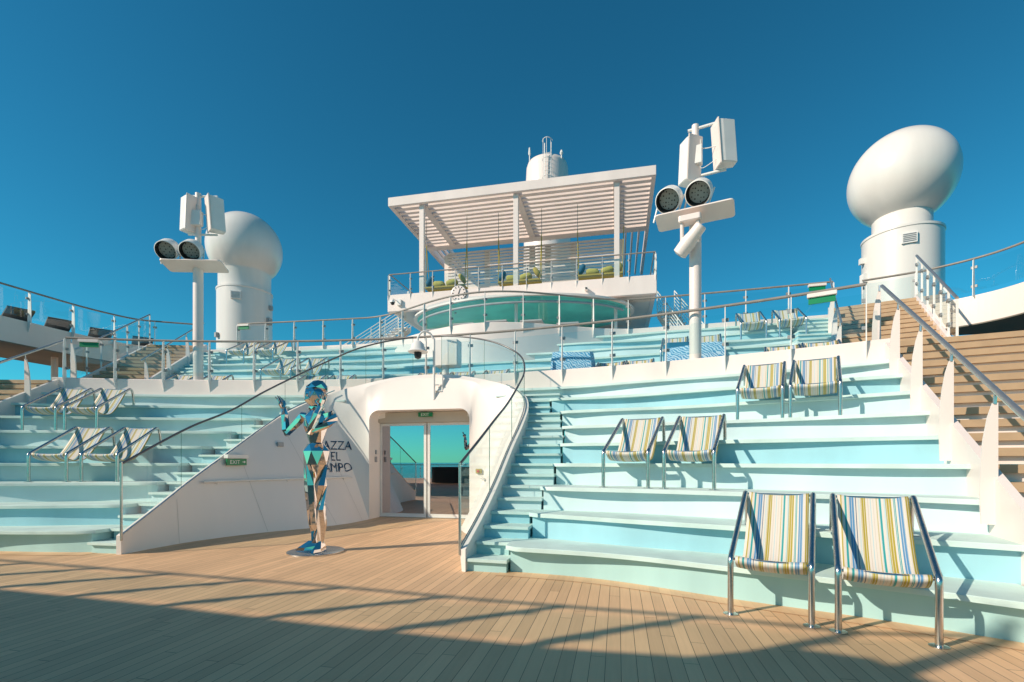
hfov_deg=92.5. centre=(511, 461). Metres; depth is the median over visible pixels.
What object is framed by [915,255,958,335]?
stair balustrade
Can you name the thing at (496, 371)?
sling chair
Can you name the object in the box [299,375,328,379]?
sling chair
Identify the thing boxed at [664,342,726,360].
covered furniture
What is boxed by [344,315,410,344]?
ship stair
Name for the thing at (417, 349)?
dome camera
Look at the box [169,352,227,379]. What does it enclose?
aisle stair
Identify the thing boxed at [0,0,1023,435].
sky
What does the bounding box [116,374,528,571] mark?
entrance portal
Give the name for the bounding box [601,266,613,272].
cushion
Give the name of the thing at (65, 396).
sling chair
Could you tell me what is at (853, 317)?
wooden stair
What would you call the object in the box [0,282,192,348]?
glass balustrade
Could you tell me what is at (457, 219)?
pergola
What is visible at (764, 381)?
sling chair
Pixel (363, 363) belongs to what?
terrace
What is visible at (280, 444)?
socket box
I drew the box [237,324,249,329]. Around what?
rail exit sign
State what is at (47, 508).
seating terrace
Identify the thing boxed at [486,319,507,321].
bar table
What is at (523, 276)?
cushion
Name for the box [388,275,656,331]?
bar building
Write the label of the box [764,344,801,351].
sling chair
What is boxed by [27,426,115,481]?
sling chair
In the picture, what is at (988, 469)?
stair handrail
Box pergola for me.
[388,165,655,292]
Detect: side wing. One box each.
[0,315,143,372]
[925,282,1023,335]
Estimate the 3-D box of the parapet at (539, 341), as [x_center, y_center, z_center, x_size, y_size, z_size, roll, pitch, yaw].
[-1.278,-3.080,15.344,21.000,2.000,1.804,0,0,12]
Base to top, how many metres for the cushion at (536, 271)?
0.458 m
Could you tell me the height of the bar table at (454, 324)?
1.155 m
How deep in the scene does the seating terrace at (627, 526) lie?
5.88 m
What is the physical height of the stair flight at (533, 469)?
2.787 m
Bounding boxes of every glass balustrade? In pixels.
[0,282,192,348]
[62,283,866,392]
[236,281,834,350]
[388,251,655,300]
[389,275,411,294]
[650,252,656,274]
[862,241,1023,303]
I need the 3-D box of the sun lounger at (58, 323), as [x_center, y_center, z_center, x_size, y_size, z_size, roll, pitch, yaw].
[-14.806,-4.159,15.830,1.836,0.619,0.600,0,0,36]
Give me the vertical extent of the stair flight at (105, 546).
2.787 m
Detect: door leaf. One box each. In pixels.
[380,423,426,516]
[427,422,468,517]
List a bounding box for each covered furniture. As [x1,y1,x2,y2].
[551,351,595,369]
[663,342,688,360]
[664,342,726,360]
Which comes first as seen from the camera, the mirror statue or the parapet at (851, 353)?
the mirror statue
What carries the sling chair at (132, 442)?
on the seating terrace at (47, 508)
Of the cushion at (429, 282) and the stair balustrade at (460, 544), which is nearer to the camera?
the stair balustrade at (460, 544)
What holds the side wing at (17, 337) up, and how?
on the deck column
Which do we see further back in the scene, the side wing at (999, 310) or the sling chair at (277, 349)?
the sling chair at (277, 349)
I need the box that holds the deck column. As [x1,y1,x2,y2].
[51,357,57,379]
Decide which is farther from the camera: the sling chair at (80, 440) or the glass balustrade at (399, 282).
the glass balustrade at (399, 282)
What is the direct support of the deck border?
on the deck
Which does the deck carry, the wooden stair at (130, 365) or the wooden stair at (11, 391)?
the wooden stair at (11, 391)
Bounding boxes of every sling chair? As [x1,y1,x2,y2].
[21,387,95,429]
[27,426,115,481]
[63,388,134,429]
[77,427,161,481]
[166,374,192,379]
[204,375,233,379]
[226,343,264,363]
[255,342,292,362]
[260,358,300,379]
[290,357,329,379]
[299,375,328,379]
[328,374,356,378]
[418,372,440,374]
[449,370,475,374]
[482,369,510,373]
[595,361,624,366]
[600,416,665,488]
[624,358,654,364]
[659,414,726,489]
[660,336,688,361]
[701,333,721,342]
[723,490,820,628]
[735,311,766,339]
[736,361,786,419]
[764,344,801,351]
[771,308,806,336]
[788,355,841,417]
[801,339,841,347]
[825,493,950,649]
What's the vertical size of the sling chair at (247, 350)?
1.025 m
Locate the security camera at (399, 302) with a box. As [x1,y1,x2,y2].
[390,299,401,305]
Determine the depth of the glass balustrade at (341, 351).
11.41 m
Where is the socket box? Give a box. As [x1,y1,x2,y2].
[277,442,283,446]
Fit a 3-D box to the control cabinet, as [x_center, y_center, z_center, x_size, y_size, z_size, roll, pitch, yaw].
[-1.530,-2.060,11.704,0.580,1.660,0.340,0,0,12]
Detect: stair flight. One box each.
[87,400,345,553]
[466,393,564,572]
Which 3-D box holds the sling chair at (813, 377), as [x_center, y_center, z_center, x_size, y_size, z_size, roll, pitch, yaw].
[4.579,-1.143,7.401,0.724,1.025,1.262,0,0,32]
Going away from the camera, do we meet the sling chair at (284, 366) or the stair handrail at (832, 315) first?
the stair handrail at (832, 315)
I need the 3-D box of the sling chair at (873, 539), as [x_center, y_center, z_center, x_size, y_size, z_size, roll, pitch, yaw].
[3.087,0.807,4.142,0.724,1.025,1.262,0,0,31]
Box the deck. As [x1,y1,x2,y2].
[0,517,1023,681]
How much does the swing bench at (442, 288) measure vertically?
3.430 m
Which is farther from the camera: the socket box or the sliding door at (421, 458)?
the sliding door at (421, 458)
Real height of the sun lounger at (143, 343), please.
0.619 m
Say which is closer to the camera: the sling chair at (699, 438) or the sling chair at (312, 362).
the sling chair at (699, 438)
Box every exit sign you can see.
[78,339,100,346]
[224,454,248,464]
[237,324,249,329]
[418,412,432,416]
[807,289,836,304]
[808,283,826,290]
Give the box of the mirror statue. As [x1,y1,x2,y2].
[275,380,344,556]
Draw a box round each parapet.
[52,338,889,394]
[211,315,827,362]
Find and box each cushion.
[426,277,433,286]
[433,281,444,285]
[446,279,457,284]
[458,273,466,282]
[498,271,505,280]
[506,275,512,279]
[520,273,531,278]
[533,267,540,277]
[578,264,585,274]
[586,268,598,273]
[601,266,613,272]
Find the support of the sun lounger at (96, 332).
on the side wing at (17, 337)
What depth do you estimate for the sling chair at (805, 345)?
9.54 m
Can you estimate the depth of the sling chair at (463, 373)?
12.70 m
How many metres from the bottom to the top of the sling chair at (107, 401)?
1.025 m
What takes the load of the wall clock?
attached to the bar building
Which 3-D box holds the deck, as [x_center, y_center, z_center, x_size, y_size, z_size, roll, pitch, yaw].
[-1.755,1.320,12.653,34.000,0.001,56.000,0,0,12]
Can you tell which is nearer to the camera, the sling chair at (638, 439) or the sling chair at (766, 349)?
the sling chair at (638, 439)
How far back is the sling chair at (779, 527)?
4.64 m
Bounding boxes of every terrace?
[0,392,304,551]
[204,347,462,379]
[463,323,792,374]
[506,360,1023,642]
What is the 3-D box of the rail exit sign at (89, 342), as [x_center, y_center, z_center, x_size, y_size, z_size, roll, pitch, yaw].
[-10.175,-2.855,11.795,0.440,0.180,0.100,0,0,-9]
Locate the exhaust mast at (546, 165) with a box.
[523,136,570,278]
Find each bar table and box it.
[453,322,473,325]
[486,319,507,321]
[520,319,543,323]
[557,321,579,326]
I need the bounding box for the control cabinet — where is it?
[435,339,461,374]
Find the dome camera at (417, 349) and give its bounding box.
[408,330,442,399]
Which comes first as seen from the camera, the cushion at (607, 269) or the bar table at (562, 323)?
the bar table at (562, 323)
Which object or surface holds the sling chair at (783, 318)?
on the terrace at (638, 346)
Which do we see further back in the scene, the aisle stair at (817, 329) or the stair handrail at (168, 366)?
the stair handrail at (168, 366)
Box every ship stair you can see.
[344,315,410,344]
[657,290,703,325]
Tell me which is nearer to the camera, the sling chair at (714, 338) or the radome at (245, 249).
the sling chair at (714, 338)
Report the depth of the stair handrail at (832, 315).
11.35 m
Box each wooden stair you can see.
[0,379,58,415]
[81,343,207,378]
[828,296,950,343]
[885,330,1023,585]
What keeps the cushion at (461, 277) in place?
on the swing bench at (442, 288)
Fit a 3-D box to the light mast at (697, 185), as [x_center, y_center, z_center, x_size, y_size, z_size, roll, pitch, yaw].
[3.562,-3.980,9.635,1.565,5.500,0.737,0,0,27]
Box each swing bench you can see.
[425,221,467,291]
[498,208,541,286]
[577,199,623,279]
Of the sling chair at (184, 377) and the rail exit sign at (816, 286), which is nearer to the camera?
the sling chair at (184, 377)
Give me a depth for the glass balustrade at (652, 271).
20.53 m
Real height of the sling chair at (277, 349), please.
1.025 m
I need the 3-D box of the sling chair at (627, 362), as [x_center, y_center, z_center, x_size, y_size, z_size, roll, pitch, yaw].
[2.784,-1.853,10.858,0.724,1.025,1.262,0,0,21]
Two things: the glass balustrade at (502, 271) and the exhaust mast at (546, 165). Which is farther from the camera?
the exhaust mast at (546, 165)
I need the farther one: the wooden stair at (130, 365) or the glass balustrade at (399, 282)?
the glass balustrade at (399, 282)
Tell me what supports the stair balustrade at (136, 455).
on the entrance portal
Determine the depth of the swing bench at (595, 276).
22.07 m
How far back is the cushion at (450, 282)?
23.48 m
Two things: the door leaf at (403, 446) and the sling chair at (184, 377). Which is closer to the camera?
the door leaf at (403, 446)
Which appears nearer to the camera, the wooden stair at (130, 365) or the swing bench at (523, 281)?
the wooden stair at (130, 365)
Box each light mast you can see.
[154,192,228,379]
[653,116,736,358]
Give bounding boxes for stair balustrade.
[70,314,150,377]
[120,337,412,540]
[441,335,524,554]
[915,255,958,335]
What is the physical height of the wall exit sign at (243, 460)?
0.195 m
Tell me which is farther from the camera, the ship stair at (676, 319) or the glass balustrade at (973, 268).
the ship stair at (676, 319)
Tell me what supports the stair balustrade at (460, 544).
on the entrance portal
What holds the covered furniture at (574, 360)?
on the terrace at (638, 346)
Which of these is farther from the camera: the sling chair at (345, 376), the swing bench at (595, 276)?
the swing bench at (595, 276)
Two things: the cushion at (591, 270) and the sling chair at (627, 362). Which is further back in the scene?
the cushion at (591, 270)
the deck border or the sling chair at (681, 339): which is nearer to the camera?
the deck border
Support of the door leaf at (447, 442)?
in the sliding door at (421, 458)
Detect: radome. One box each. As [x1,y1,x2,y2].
[204,211,282,348]
[846,125,962,304]
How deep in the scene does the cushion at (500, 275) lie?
22.96 m
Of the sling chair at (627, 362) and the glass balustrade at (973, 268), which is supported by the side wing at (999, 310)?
the glass balustrade at (973, 268)
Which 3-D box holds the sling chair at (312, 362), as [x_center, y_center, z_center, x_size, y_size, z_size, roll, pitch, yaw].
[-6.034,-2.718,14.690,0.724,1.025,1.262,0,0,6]
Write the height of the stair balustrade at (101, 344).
3.072 m
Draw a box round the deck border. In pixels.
[0,551,1023,650]
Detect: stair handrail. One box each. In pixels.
[0,339,76,402]
[139,329,192,378]
[828,278,842,341]
[872,284,1023,524]
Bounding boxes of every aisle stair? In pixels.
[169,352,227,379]
[792,318,830,344]
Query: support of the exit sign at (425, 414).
attached to the entrance portal
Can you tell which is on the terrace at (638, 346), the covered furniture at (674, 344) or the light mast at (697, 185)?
the covered furniture at (674, 344)
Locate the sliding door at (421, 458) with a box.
[378,411,468,518]
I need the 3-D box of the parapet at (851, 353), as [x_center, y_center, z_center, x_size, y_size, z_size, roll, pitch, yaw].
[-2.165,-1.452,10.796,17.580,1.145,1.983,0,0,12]
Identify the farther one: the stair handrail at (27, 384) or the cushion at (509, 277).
the cushion at (509, 277)
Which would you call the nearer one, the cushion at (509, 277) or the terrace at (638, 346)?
the terrace at (638, 346)
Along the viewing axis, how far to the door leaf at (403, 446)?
11.66 m
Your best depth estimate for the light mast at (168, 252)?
12.18 m
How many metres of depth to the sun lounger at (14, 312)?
14.28 m
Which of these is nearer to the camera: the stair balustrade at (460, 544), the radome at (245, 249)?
the stair balustrade at (460, 544)
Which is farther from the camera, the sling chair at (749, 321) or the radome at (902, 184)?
the radome at (902, 184)
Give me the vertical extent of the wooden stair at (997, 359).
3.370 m
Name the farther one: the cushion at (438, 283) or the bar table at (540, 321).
the cushion at (438, 283)
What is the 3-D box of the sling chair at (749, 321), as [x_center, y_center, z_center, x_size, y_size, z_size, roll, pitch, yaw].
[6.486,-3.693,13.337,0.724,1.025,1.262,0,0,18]
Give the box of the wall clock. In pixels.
[451,285,466,299]
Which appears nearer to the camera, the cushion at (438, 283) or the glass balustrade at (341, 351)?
the glass balustrade at (341, 351)
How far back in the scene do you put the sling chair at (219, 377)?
13.23 m
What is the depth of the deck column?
15.68 m
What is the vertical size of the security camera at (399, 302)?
0.350 m
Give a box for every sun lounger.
[1,305,34,321]
[44,317,71,331]
[88,327,112,337]
[131,336,153,345]
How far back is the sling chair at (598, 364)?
11.52 m
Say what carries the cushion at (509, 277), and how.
on the swing bench at (523, 281)
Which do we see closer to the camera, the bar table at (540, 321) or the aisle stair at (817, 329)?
the aisle stair at (817, 329)
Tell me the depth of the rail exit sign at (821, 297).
8.50 m
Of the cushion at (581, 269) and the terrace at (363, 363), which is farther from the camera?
the cushion at (581, 269)
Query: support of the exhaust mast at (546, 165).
on the bar building
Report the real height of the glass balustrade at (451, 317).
1.256 m
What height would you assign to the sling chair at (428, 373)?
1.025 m

